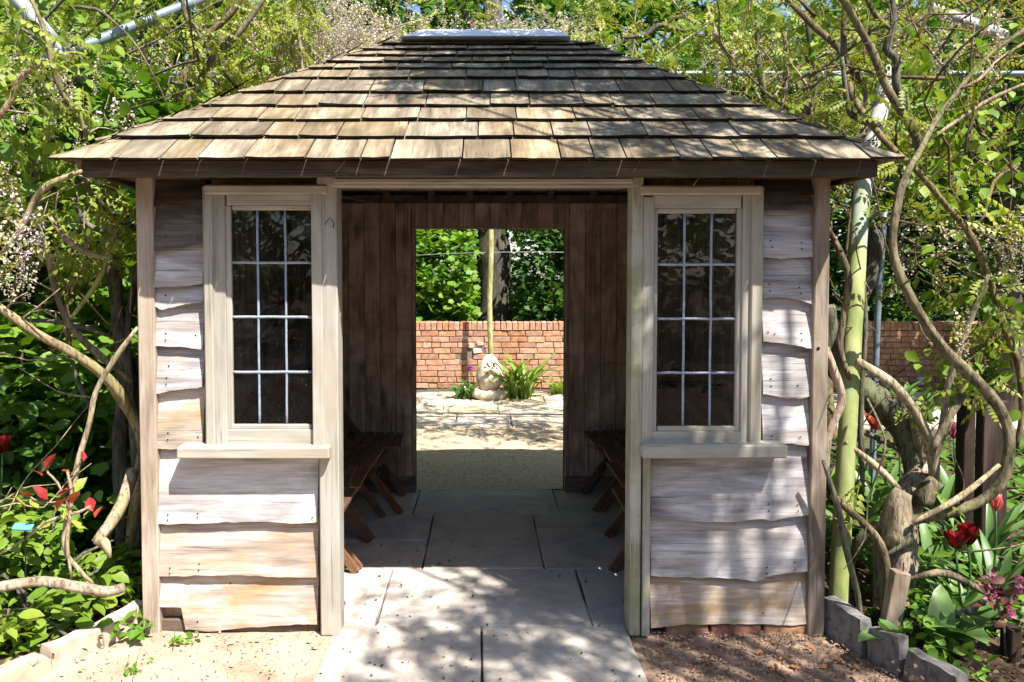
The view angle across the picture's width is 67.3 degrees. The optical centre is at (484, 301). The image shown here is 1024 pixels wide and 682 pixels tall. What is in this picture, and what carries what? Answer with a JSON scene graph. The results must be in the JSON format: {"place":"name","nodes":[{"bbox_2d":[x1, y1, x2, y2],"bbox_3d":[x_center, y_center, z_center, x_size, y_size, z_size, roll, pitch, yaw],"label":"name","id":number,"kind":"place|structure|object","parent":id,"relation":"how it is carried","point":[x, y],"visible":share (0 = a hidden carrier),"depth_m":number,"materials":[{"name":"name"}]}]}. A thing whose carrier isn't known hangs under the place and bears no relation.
{"place":"outdoors","nodes":[
{"label":"outdoors","id":0,"kind":"place"},
{"bbox_2d":[0,508,70,590],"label":"leafy shrub","id":1,"kind":"object","parent":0,"point":[28,567],"visible":0.16,"depth_m":3.54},
{"bbox_2d":[0,462,141,664],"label":"planting bed","id":2,"kind":"object","parent":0,"point":[96,617],"visible":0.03,"depth_m":3.35,"materials":[{"name":"soil"}]},
{"bbox_2d":[0,435,11,558],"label":"tulip","id":3,"kind":"object","parent":2,"relation":"on","point":[4,443],"visible":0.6,"depth_m":3.73,"materials":[{"name":"red plant"}]},
{"bbox_2d":[12,523,33,640],"bbox_3d":[-1.824,1.156,3.047,0.073,0.555,0.031,0,2,-6],"label":"plant label","id":4,"kind":"object","parent":2,"relation":"on","point":[24,527],"visible":0.79,"depth_m":3.04,"materials":[{"name":"blue plastic"}]},
{"bbox_2d":[0,652,49,681],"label":"kerb stone","id":5,"kind":"object","parent":2,"relation":"on","point":[27,672],"visible":0.9,"depth_m":2.85,"materials":[{"name":"stone"}]},
{"bbox_2d":[7,656,39,665],"bbox_3d":[-1.731,1.350,2.854,0.140,0.038,0.050,-1,2,-17],"label":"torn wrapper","id":6,"kind":"object","parent":5,"relation":"on","point":[21,657],"visible":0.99,"depth_m":2.85,"materials":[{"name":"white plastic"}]},
{"bbox_2d":[0,184,94,472],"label":"leafy shrub","id":7,"kind":"object","parent":2,"relation":"on","point":[46,291],"visible":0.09,"depth_m":5.42,"materials":[{"name":"green plant"}]},
{"bbox_2d":[0,451,101,578],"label":"red leaved shrub","id":8,"kind":"object","parent":2,"relation":"on","point":[71,498],"visible":0.99,"depth_m":3.08,"materials":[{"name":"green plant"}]},
{"bbox_2d":[0,388,129,549],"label":"leafy shrub","id":9,"kind":"object","parent":2,"relation":"on","point":[49,437],"visible":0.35,"depth_m":4.11,"materials":[{"name":"green plant"}]},
{"bbox_2d":[6,440,129,551],"bbox_3d":[-4.089,1.222,5.153,3.972,0.261,2.775,0,2,0],"label":"ground cover","id":10,"kind":"object","parent":2,"relation":"on","point":[48,545],"visible":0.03,"depth_m":5.14,"materials":[{"name":"green plant"}]},
{"bbox_2d":[0,542,141,662],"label":"creeping plant","id":11,"kind":"object","parent":2,"relation":"on","point":[67,611],"visible":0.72,"depth_m":3.19,"materials":[{"name":"green plant"}]},
{"bbox_2d":[0,485,141,609],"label":"creeping plant","id":12,"kind":"object","parent":2,"relation":"on","point":[36,541],"visible":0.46,"depth_m":3.44,"materials":[{"name":"green plant"}]},
{"bbox_2d":[39,627,103,670],"bbox_3d":[-1.630,1.396,3.034,0.086,0.157,0.220,1,3,29],"label":"kerb stone","id":13,"kind":"object","parent":2,"relation":"on","point":[66,649],"visible":0.64,"depth_m":3.00,"materials":[{"name":"stone"}]},
{"bbox_2d":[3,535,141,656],"bbox_3d":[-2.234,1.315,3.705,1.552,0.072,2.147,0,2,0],"label":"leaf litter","id":14,"kind":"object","parent":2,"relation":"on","point":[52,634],"visible":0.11,"depth_m":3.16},
{"bbox_2d":[0,53,213,495],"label":"broad leaved shrub","id":15,"kind":"object","parent":2,"relation":"on","point":[55,373],"visible":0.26,"depth_m":4.38,"materials":[{"name":"green plant"}]},
{"bbox_2d":[92,600,142,646],"bbox_3d":[-1.529,1.383,3.237,0.084,0.163,0.242,1,2,25],"label":"kerb stone","id":16,"kind":"object","parent":2,"relation":"on","point":[121,613],"visible":0.4,"depth_m":3.21,"materials":[{"name":"stone"}]},
{"bbox_2d":[0,0,374,596],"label":"wisteria vine","id":17,"kind":"object","parent":2,"relation":"on","point":[107,228],"visible":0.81,"depth_m":3.62,"materials":[{"name":"brown plant"}]},
{"bbox_2d":[34,630,331,681],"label":"sandy bed","id":18,"kind":"object","parent":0,"point":[188,668],"visible":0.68,"depth_m":3.02,"materials":[{"name":"sand"}]},
{"bbox_2d":[97,602,160,642],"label":"corner weed","id":19,"kind":"object","parent":18,"relation":"on","point":[138,633],"visible":0.91,"depth_m":3.14,"materials":[{"name":"green plant"}]},
{"bbox_2d":[124,648,153,681],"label":"weed","id":20,"kind":"object","parent":18,"relation":"on","point":[133,669],"visible":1,"depth_m":2.92,"materials":[{"name":"green plant"}]},
{"bbox_2d":[169,621,200,648],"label":"weed","id":21,"kind":"object","parent":18,"relation":"on","point":[174,639],"visible":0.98,"depth_m":3.14,"materials":[{"name":"green plant"}]},
{"bbox_2d":[56,629,316,681],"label":"soil crumbs","id":22,"kind":"object","parent":18,"relation":"on","point":[200,664],"visible":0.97,"depth_m":3.00,"materials":[{"name":"brown soil"}]},
{"bbox_2d":[59,631,317,681],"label":"stones","id":23,"kind":"object","parent":18,"relation":"on","point":[272,670],"visible":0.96,"depth_m":3.05,"materials":[{"name":"gravel"}]},
{"bbox_2d":[2,279,953,489],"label":"ground","id":24,"kind":"structure","parent":0,"point":[832,294],"depth_m":62.06,"materials":[{"name":"soil"}]},
{"bbox_2d":[15,321,1001,390],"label":"brick wall","id":25,"kind":"structure","parent":24,"relation":"on","point":[451,351],"depth_m":9.98,"materials":[{"name":"brick"}]},
{"bbox_2d":[917,377,924,384],"bbox_3d":[5.673,1.037,9.977,0.090,0.100,0.060,0,2,0],"label":"junction box","id":26,"kind":"object","parent":25,"relation":"attached to","point":[920,379],"visible":0.64,"depth_m":9.95,"materials":[{"name":"white plastic"}]},
{"bbox_2d":[0,0,1023,322],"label":"distant wood","id":27,"kind":"object","parent":24,"relation":"on","point":[424,10],"depth_m":18.79,"materials":[{"name":"green plant"}]},
{"bbox_2d":[824,596,871,658],"bbox_3d":[1.496,1.364,3.173,0.063,0.214,0.223,-1,2,-19],"label":"kerb stone","id":28,"kind":"object","parent":24,"relation":"on","point":[846,623],"visible":0.69,"depth_m":3.15,"materials":[{"name":"stone"}]},
{"bbox_2d":[865,625,909,678],"bbox_3d":[1.563,1.374,2.981,0.064,0.213,0.156,-1,2,-19],"label":"kerb stone","id":29,"kind":"object","parent":24,"relation":"on","point":[887,648],"visible":0.7,"depth_m":2.95,"materials":[{"name":"stone"}]},
{"bbox_2d":[313,490,662,681],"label":"path","id":30,"kind":"structure","parent":0,"point":[568,619],"depth_m":3.63,"materials":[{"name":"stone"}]},
{"bbox_2d":[312,415,385,538],"bbox_3d":[-0.947,0.914,4.542,0.668,0.886,0.418,0,2,2],"label":"folding chair","id":31,"kind":"object","parent":30,"relation":"on","point":[368,457],"visible":0.29,"depth_m":4.60,"materials":[{"name":"brown wood"}]},
{"bbox_2d":[344,488,359,604],"bbox_3d":[-0.963,0.948,3.659,0.668,0.886,0.418,0,2,0],"label":"folding chair","id":32,"kind":"object","parent":30,"relation":"on","point":[350,564],"visible":0.09,"depth_m":3.86,"materials":[{"name":"brown wood"}]},
{"bbox_2d":[343,465,372,568],"bbox_3d":[-0.958,0.931,4.097,0.668,0.886,0.418,0,2,-1],"label":"folding chair","id":33,"kind":"object","parent":30,"relation":"on","point":[354,476],"visible":0.2,"depth_m":4.20,"materials":[{"name":"brown wood"}]},
{"bbox_2d":[312,392,406,513],"bbox_3d":[-0.852,0.897,4.983,0.668,0.886,0.418,0,2,-3],"label":"folding chair","id":34,"kind":"object","parent":30,"relation":"on","point":[392,444],"visible":0.57,"depth_m":4.88,"materials":[{"name":"brown wood"}]},
{"bbox_2d":[48,29,905,636],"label":"summerhouse","id":35,"kind":"structure","parent":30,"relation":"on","point":[688,215],"depth_m":3.20,"materials":[{"name":"wood"}]},
{"bbox_2d":[202,185,326,444],"bbox_3d":[-0.895,0.065,3.172,0.511,1.080,0.062,0,2,0],"label":"window","id":36,"kind":"structure","parent":35,"relation":"in","point":[258,278],"depth_m":3.18,"materials":[{"name":"wood"}]},
{"bbox_2d":[640,185,763,442],"bbox_3d":[0.888,0.063,3.172,0.506,1.072,0.062,0,2,0],"label":"window","id":37,"kind":"structure","parent":35,"relation":"in","point":[708,296],"depth_m":3.18,"materials":[{"name":"wood"}]},
{"bbox_2d":[320,538,640,681],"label":"fallen petals","id":38,"kind":"object","parent":30,"relation":"on","point":[581,652],"visible":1,"depth_m":3.30,"materials":[{"name":"beige plant"}]},
{"bbox_2d":[600,443,625,527],"bbox_3d":[1.052,0.910,4.645,0.668,0.886,0.418,0,2,2],"label":"folding chair","id":39,"kind":"object","parent":30,"relation":"on","point":[616,453],"visible":0.19,"depth_m":4.73,"materials":[{"name":"brown wood"}]},
{"bbox_2d":[604,462,624,563],"bbox_3d":[1.022,0.927,4.191,0.668,0.886,0.418,0,2,-1],"label":"folding chair","id":40,"kind":"object","parent":30,"relation":"on","point":[617,470],"visible":0.11,"depth_m":4.37,"materials":[{"name":"brown wood"}]},
{"bbox_2d":[608,487,624,602],"bbox_3d":[0.963,0.947,3.679,0.668,0.886,0.418,0,2,0],"label":"folding chair","id":41,"kind":"object","parent":30,"relation":"on","point":[617,563],"visible":0.12,"depth_m":3.88,"materials":[{"name":"brown wood"}]},
{"bbox_2d":[580,387,656,511],"bbox_3d":[1.002,0.894,5.063,0.668,0.886,0.418,0,2,-3],"label":"folding chair","id":42,"kind":"object","parent":30,"relation":"on","point":[611,437],"visible":0.32,"depth_m":5.04,"materials":[{"name":"brown wood"}]},
{"bbox_2d":[46,296,955,329],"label":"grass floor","id":43,"kind":"structure","parent":0,"point":[839,308],"depth_m":29.47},
{"bbox_2d":[0,0,127,192],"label":"garden tree","id":44,"kind":"object","parent":43,"relation":"on","point":[68,26],"depth_m":12.41,"materials":[{"name":"green plant"}]},
{"bbox_2d":[9,0,340,217],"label":"garden tree","id":45,"kind":"object","parent":43,"relation":"on","point":[77,24],"visible":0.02,"depth_m":11.27,"materials":[{"name":"green plant"}]},
{"bbox_2d":[249,0,482,82],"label":"garden tree","id":46,"kind":"object","parent":43,"relation":"on","point":[434,22],"visible":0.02,"depth_m":15.97,"materials":[{"name":"green plant"}]},
{"bbox_2d":[416,229,482,329],"bbox_3d":[-1.513,-0.038,11.101,2.976,2.396,1.438,0,2,0],"label":"garden shrub","id":47,"kind":"object","parent":43,"relation":"on","point":[434,290],"visible":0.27,"depth_m":10.90,"materials":[{"name":"green plant"}]},
{"bbox_2d":[416,229,483,320],"bbox_3d":[-1.449,-0.999,12.337,3.470,4.292,2.763,0,2,0],"label":"bushy tree","id":48,"kind":"object","parent":43,"relation":"on","point":[418,314],"visible":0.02,"depth_m":11.93,"materials":[{"name":"green plant"}]},
{"bbox_2d":[294,0,653,329],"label":"tall tree","id":49,"kind":"object","parent":43,"relation":"on","point":[501,310],"visible":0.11,"depth_m":12.71,"materials":[{"name":"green plant"}]},
{"bbox_2d":[472,229,563,329],"bbox_3d":[2.458,-1.522,13.426,5.574,5.276,3.584,0,2,0],"label":"shady tree","id":50,"kind":"object","parent":43,"relation":"on","point":[503,231],"visible":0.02,"depth_m":13.38,"materials":[{"name":"green plant"}]},
{"bbox_2d":[505,229,563,321],"bbox_3d":[1.518,-0.126,11.851,2.405,2.502,1.534,0,2,0],"label":"garden shrub","id":51,"kind":"object","parent":43,"relation":"on","point":[540,264],"visible":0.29,"depth_m":11.57,"materials":[{"name":"green plant"}]},
{"bbox_2d":[537,24,717,320],"bbox_3d":[2.153,-1.633,12.700,3.637,5.559,3.209,0,2,10],"label":"slender tree","id":52,"kind":"object","parent":43,"relation":"on","point":[648,43],"visible":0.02,"depth_m":12.26,"materials":[{"name":"green plant"}]},
{"bbox_2d":[502,0,792,95],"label":"garden tree","id":53,"kind":"object","parent":43,"relation":"on","point":[650,15],"visible":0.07,"depth_m":16.46,"materials":[{"name":"green plant"}]},
{"bbox_2d":[829,203,890,320],"bbox_3d":[4.056,-0.163,11.298,3.336,2.620,1.652,0,2,0],"label":"garden shrub","id":54,"kind":"object","parent":43,"relation":"on","point":[837,280],"visible":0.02,"depth_m":10.96,"materials":[{"name":"green plant"}]},
{"bbox_2d":[718,0,1023,305],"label":"garden tree","id":55,"kind":"object","parent":43,"relation":"on","point":[926,278],"visible":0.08,"depth_m":11.22,"materials":[{"name":"green plant"}]},
{"bbox_2d":[838,194,1023,320],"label":"garden shrub","id":56,"kind":"object","parent":43,"relation":"on","point":[894,315],"visible":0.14,"depth_m":11.17,"materials":[{"name":"green plant"}]},
{"bbox_2d":[881,0,1023,317],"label":"garden tree","id":57,"kind":"object","parent":43,"relation":"on","point":[976,188],"visible":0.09,"depth_m":11.21,"materials":[{"name":"green plant"}]},
{"bbox_2d":[38,0,1023,278],"label":"sky","id":58,"kind":"structure","parent":0,"point":[503,2],"materials":[{"name":"white"}]},
{"bbox_2d":[53,391,1023,448],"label":"courtyard","id":59,"kind":"structure","parent":0,"point":[449,409],"depth_m":8.31,"materials":[{"name":"stone"}]},
{"bbox_2d":[0,0,116,318],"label":"garden tree","id":60,"kind":"object","parent":59,"relation":"on","point":[3,14],"visible":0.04,"depth_m":7.43,"materials":[{"name":"green plant"}]},
{"bbox_2d":[440,378,478,399],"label":"strap leaf plant","id":61,"kind":"object","parent":59,"relation":"on","point":[462,391],"visible":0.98,"depth_m":9.18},
{"bbox_2d":[467,365,472,381],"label":"allium flower","id":62,"kind":"object","parent":59,"relation":"on","point":[469,368],"visible":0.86,"depth_m":9.33,"materials":[{"name":"purple plant"}]},
{"bbox_2d":[472,354,507,400],"bbox_3d":[0.059,0.915,9.243,0.450,0.555,0.387,0,2,-8],"label":"carved stone","id":63,"kind":"object","parent":59,"relation":"on","point":[489,391],"visible":0.96,"depth_m":9.14,"materials":[{"name":"stone"}]},
{"bbox_2d":[416,424,563,489],"bbox_3d":[0.000,1.290,6.679,4.800,0.069,2.650,0,2,0],"label":"gravel threshold","id":64,"kind":"object","parent":59,"relation":"on","point":[505,474],"visible":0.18,"depth_m":6.26,"materials":[{"name":"gravel"}]},
{"bbox_2d":[487,229,493,354],"bbox_3d":[0.072,-0.447,9.540,0.088,3.202,0.070,0,2,0],"label":"garden pole","id":65,"kind":"object","parent":59,"relation":"on","point":[490,287],"visible":0.46,"depth_m":9.53,"materials":[{"name":"wood"}]},
{"bbox_2d":[416,252,563,255],"bbox_3d":[0.063,-0.549,9.566,3.907,0.131,0.007,0,2,0],"label":"fence wire","id":66,"kind":"object","parent":65,"relation":"attached to","point":[474,252],"visible":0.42,"depth_m":9.56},
{"bbox_2d":[470,351,562,398],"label":"strap leaf plant","id":67,"kind":"object","parent":59,"relation":"on","point":[520,381],"visible":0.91,"depth_m":9.20,"materials":[{"name":"plant"}]},
{"bbox_2d":[80,0,1023,442],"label":"wisteria vine","id":68,"kind":"object","parent":59,"relation":"on","point":[344,34],"visible":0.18,"depth_m":5.91,"materials":[{"name":"green plant"}]},
{"bbox_2d":[541,379,562,395],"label":"strap leaf plant","id":69,"kind":"object","parent":59,"relation":"on","point":[557,388],"visible":0.78,"depth_m":9.50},
{"bbox_2d":[884,381,919,397],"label":"strap leaf plant","id":70,"kind":"object","parent":59,"relation":"on","point":[910,391],"visible":0.12,"depth_m":8.18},
{"bbox_2d":[919,391,942,421],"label":"strap leaf plant","id":71,"kind":"object","parent":59,"relation":"on","point":[931,410],"visible":0.22,"depth_m":7.79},
{"bbox_2d":[869,0,1023,410],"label":"garden tree","id":72,"kind":"object","parent":59,"relation":"on","point":[1016,149],"visible":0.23,"depth_m":8.04,"materials":[{"name":"green plant"}]},
{"bbox_2d":[944,236,1023,391],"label":"wall shrub","id":73,"kind":"object","parent":59,"relation":"on","point":[992,371],"visible":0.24,"depth_m":9.37,"materials":[{"name":"green plant"}]},
{"bbox_2d":[627,628,903,681],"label":"mulch bed","id":74,"kind":"object","parent":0,"point":[642,657],"visible":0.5,"depth_m":3.03,"materials":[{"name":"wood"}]},
{"bbox_2d":[659,632,874,681],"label":"brick crumbs","id":75,"kind":"object","parent":74,"relation":"on","point":[838,659],"visible":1,"depth_m":3.01,"materials":[{"name":"brick"}]},
{"bbox_2d":[904,648,967,681],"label":"kerb stone","id":76,"kind":"object","parent":74,"relation":"on","point":[928,668],"visible":0.99,"depth_m":2.79,"materials":[{"name":"stone"}]},
{"bbox_2d":[824,446,1023,681],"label":"planting border","id":77,"kind":"object","parent":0,"point":[984,653],"visible":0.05,"depth_m":3.22,"materials":[{"name":"plant"}]},
{"bbox_2d":[617,0,1023,617],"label":"wisteria vine","id":78,"kind":"object","parent":77,"relation":"on","point":[893,530],"visible":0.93,"depth_m":3.54,"materials":[{"name":"green plant"}]},
{"bbox_2d":[832,432,860,505],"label":"tulip","id":79,"kind":"object","parent":77,"relation":"on","point":[856,491],"visible":0.15,"depth_m":4.72,"materials":[{"name":"green plant"}]},
{"bbox_2d":[826,458,867,496],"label":"strap leaf plant","id":80,"kind":"object","parent":77,"relation":"on","point":[832,474],"visible":0.09,"depth_m":4.99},
{"bbox_2d":[826,494,887,534],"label":"strap leaf plant","id":81,"kind":"object","parent":77,"relation":"on","point":[872,515],"visible":0.14,"depth_m":4.18,"materials":[{"name":"plant"}]},
{"bbox_2d":[828,65,891,603],"bbox_3d":[1.775,0.111,3.616,0.121,2.591,0.966,2,3,38],"label":"leaning pole","id":82,"kind":"object","parent":77,"relation":"on","point":[844,484],"visible":0.58,"depth_m":3.38,"materials":[{"name":"wood"}]},
{"bbox_2d":[833,458,900,505],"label":"strap leaf plant","id":83,"kind":"object","parent":77,"relation":"on","point":[887,488],"visible":0.15,"depth_m":4.67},
{"bbox_2d":[864,412,884,514],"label":"tulip","id":84,"kind":"object","parent":77,"relation":"on","point":[875,426],"visible":0.45,"depth_m":4.44,"materials":[{"name":"green plant"}]},
{"bbox_2d":[869,609,880,625],"bbox_3d":[1.645,1.353,3.218,0.066,0.122,0.127,0,2,0],"label":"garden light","id":85,"kind":"object","parent":77,"relation":"on","point":[874,616],"visible":0.16,"depth_m":3.20,"materials":[{"name":"black plastic"}]},
{"bbox_2d":[868,211,887,484],"bbox_3d":[2.466,0.386,4.818,0.090,1.900,0.042,0,2,0],"label":"thin post","id":86,"kind":"object","parent":77,"relation":"on","point":[877,327],"visible":0.43,"depth_m":4.80,"materials":[{"name":"metal"}]},
{"bbox_2d":[8,0,1023,85],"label":"pipe pergola","id":87,"kind":"object","parent":86,"relation":"on","point":[112,34],"visible":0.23,"depth_m":4.57,"materials":[{"name":"paint"}]},
{"bbox_2d":[858,619,911,641],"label":"broad leaved clump","id":88,"kind":"object","parent":77,"relation":"on","point":[886,625],"visible":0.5,"depth_m":3.00,"materials":[{"name":"green plant"}]},
{"bbox_2d":[879,562,910,625],"bbox_3d":[1.663,1.257,3.131,0.125,0.388,0.052,0,2,0],"label":"wooden stake","id":89,"kind":"object","parent":77,"relation":"on","point":[895,595],"visible":0.74,"depth_m":3.10,"materials":[{"name":"wood"}]},
{"bbox_2d":[878,439,928,517],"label":"tulip","id":90,"kind":"object","parent":77,"relation":"on","point":[899,467],"visible":0.1,"depth_m":4.24,"materials":[{"name":"green plant"}]},
{"bbox_2d":[825,494,1023,594],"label":"creeping plant","id":91,"kind":"object","parent":77,"relation":"on","point":[865,556],"visible":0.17,"depth_m":3.69,"materials":[{"name":"green plant"}]},
{"bbox_2d":[826,499,1023,681],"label":"leaf litter","id":92,"kind":"object","parent":77,"relation":"on","point":[1016,676],"visible":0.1,"depth_m":2.89,"materials":[{"name":"plant"}]},
{"bbox_2d":[826,432,1023,575],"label":"ground cover","id":93,"kind":"object","parent":77,"relation":"on","point":[1014,493],"visible":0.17,"depth_m":5.30,"materials":[{"name":"green plant"}]},
{"bbox_2d":[863,578,1023,681],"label":"creeping plant","id":94,"kind":"object","parent":77,"relation":"on","point":[932,649],"visible":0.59,"depth_m":3.01,"materials":[{"name":"green plant"}]},
{"bbox_2d":[940,421,955,498],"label":"tulip","id":95,"kind":"object","parent":77,"relation":"on","point":[944,476],"visible":0.37,"depth_m":4.83,"materials":[{"name":"green plant"}]},
{"bbox_2d":[918,523,978,585],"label":"strap leaf plant","id":96,"kind":"object","parent":77,"relation":"on","point":[926,540],"visible":0.26,"depth_m":3.65,"materials":[{"name":"plant"}]},
{"bbox_2d":[891,459,1010,523],"bbox_3d":[2.620,1.125,4.342,0.638,0.478,0.520,0,2,0],"label":"strap leaf plant","id":97,"kind":"object","parent":77,"relation":"on","point":[945,490],"visible":0.12,"depth_m":4.40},
{"bbox_2d":[913,584,995,654],"bbox_3d":[1.812,1.266,3.001,0.277,0.240,0.316,-2,3,-44],"label":"broad leaved clump","id":98,"kind":"object","parent":77,"relation":"on","point":[963,631],"visible":0.66,"depth_m":3.00,"materials":[{"name":"green plant"}]},
{"bbox_2d":[925,528,984,608],"bbox_3d":[2.012,1.174,3.264,0.212,0.444,0.200,0,2,-10],"label":"tulip","id":99,"kind":"object","parent":77,"relation":"on","point":[956,539],"visible":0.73,"depth_m":3.20,"materials":[{"name":"red plant"}]},
{"bbox_2d":[938,521,984,615],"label":"tulip","id":100,"kind":"object","parent":77,"relation":"on","point":[971,530],"visible":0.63,"depth_m":3.21,"materials":[{"name":"red plant"}]},
{"bbox_2d":[954,394,975,567],"bbox_3d":[2.388,0.930,3.824,0.056,0.928,0.070,0,2,0],"label":"timber post","id":101,"kind":"object","parent":77,"relation":"on","point":[965,447],"visible":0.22,"depth_m":3.79,"materials":[{"name":"wood"}]},
{"bbox_2d":[919,516,1023,612],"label":"strap leaf plant","id":102,"kind":"object","parent":77,"relation":"on","point":[985,559],"visible":0.3,"depth_m":3.42,"materials":[{"name":"plant"}]},
{"bbox_2d":[935,494,1010,597],"bbox_3d":[2.176,1.107,3.300,0.389,0.576,0.229,-1,2,-20],"label":"tulip","id":103,"kind":"object","parent":77,"relation":"on","point":[996,503],"visible":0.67,"depth_m":3.29,"materials":[{"name":"leaf"},{"name":"red petal"}]},
{"bbox_2d":[924,495,1023,576],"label":"strap leaf plant","id":104,"kind":"object","parent":77,"relation":"on","point":[1007,527],"visible":0.27,"depth_m":3.75,"materials":[{"name":"plant"}]},
{"bbox_2d":[926,587,1023,619],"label":"broad leaved clump","id":105,"kind":"object","parent":77,"relation":"on","point":[988,611],"visible":0.19,"depth_m":3.17,"materials":[{"name":"green plant"}]},
{"bbox_2d":[973,399,1008,544],"bbox_3d":[2.652,0.952,4.024,0.132,0.868,0.070,0,2,0],"label":"timber post","id":106,"kind":"object","parent":77,"relation":"on","point":[988,442],"visible":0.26,"depth_m":3.99,"materials":[{"name":"wood"}]},
{"bbox_2d":[972,566,1023,658],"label":"pink cluster flower","id":107,"kind":"object","parent":77,"relation":"on","point":[1016,586],"visible":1,"depth_m":2.94,"materials":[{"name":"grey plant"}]},
{"bbox_2d":[1000,622,1021,663],"bbox_3d":[2.027,1.338,2.959,0.043,0.178,0.070,0,2,0],"label":"timber post","id":108,"kind":"object","parent":77,"relation":"on","point":[1014,636],"visible":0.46,"depth_m":2.92,"materials":[{"name":"wood"}]}
]}

